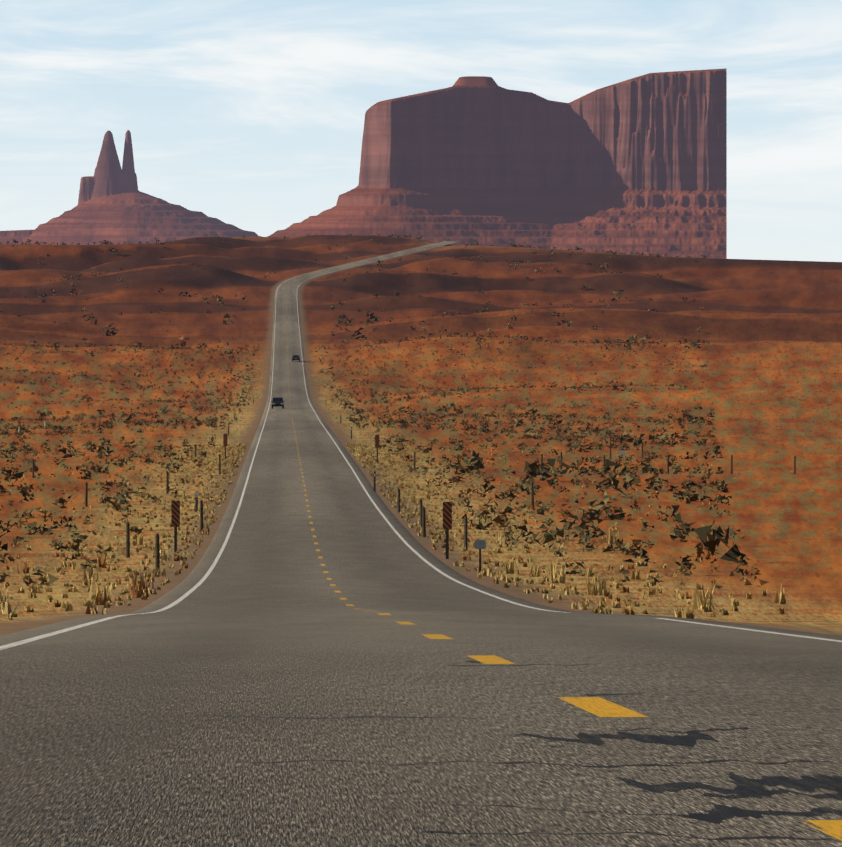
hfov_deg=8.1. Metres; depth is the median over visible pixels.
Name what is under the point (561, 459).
fence post
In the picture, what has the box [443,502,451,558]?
object marker
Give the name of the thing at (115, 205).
butte
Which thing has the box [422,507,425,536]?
fence post
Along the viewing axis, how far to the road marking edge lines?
154.32 m
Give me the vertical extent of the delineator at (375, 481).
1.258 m
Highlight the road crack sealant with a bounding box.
[205,661,841,839]
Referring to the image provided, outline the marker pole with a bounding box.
[606,430,624,459]
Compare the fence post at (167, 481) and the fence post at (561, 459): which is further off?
the fence post at (561, 459)
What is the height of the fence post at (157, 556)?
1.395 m
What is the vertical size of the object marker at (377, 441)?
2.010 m
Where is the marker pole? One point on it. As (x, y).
(621, 452)
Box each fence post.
[32,459,33,477]
[85,482,87,506]
[126,522,129,557]
[155,534,159,568]
[166,472,168,493]
[199,500,202,528]
[219,454,220,473]
[397,488,400,512]
[419,499,422,526]
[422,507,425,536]
[464,516,467,549]
[531,482,533,506]
[560,452,561,468]
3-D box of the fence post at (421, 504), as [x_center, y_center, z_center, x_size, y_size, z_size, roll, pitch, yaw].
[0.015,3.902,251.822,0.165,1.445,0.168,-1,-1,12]
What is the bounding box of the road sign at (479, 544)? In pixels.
[474,540,485,573]
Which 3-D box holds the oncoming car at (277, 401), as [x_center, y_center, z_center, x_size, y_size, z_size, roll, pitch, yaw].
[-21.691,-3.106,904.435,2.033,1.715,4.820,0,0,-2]
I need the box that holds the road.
[0,241,841,846]
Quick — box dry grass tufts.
[0,443,785,619]
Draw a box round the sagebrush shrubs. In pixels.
[0,233,768,602]
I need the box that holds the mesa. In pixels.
[268,68,726,258]
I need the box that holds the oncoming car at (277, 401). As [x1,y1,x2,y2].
[271,397,284,408]
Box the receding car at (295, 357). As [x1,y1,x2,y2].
[292,355,299,360]
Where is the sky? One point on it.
(248, 115)
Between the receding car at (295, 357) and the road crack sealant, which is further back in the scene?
the receding car at (295, 357)
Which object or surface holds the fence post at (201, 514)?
on the ground
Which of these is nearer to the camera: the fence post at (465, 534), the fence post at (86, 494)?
the fence post at (465, 534)
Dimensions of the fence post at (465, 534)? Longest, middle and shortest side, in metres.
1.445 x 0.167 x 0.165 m
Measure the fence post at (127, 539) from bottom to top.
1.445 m
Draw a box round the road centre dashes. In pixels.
[286,258,841,840]
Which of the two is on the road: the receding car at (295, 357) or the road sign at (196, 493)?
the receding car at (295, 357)
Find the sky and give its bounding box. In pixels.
[0,0,841,261]
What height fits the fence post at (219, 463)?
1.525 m
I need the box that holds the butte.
[0,130,260,244]
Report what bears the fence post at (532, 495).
on the ground
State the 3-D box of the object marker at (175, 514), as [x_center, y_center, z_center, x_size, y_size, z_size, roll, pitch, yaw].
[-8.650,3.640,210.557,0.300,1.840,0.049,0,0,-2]
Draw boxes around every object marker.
[171,501,179,551]
[223,434,226,458]
[375,435,378,462]
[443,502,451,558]
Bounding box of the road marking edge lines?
[0,241,841,649]
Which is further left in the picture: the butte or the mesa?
the butte
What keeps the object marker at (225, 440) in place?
on the ground
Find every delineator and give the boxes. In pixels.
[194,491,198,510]
[374,471,375,491]
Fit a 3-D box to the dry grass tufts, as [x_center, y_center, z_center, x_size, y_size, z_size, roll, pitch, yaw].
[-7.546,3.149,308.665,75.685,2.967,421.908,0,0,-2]
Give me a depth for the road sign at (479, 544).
170.81 m
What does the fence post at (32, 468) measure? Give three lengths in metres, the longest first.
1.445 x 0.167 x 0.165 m
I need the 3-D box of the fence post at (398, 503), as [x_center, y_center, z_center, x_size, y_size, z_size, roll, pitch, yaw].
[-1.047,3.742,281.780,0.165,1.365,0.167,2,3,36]
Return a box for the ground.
[0,235,841,635]
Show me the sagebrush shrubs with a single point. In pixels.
(702, 531)
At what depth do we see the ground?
1149.98 m
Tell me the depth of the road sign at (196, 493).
287.52 m
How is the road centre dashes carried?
on the road

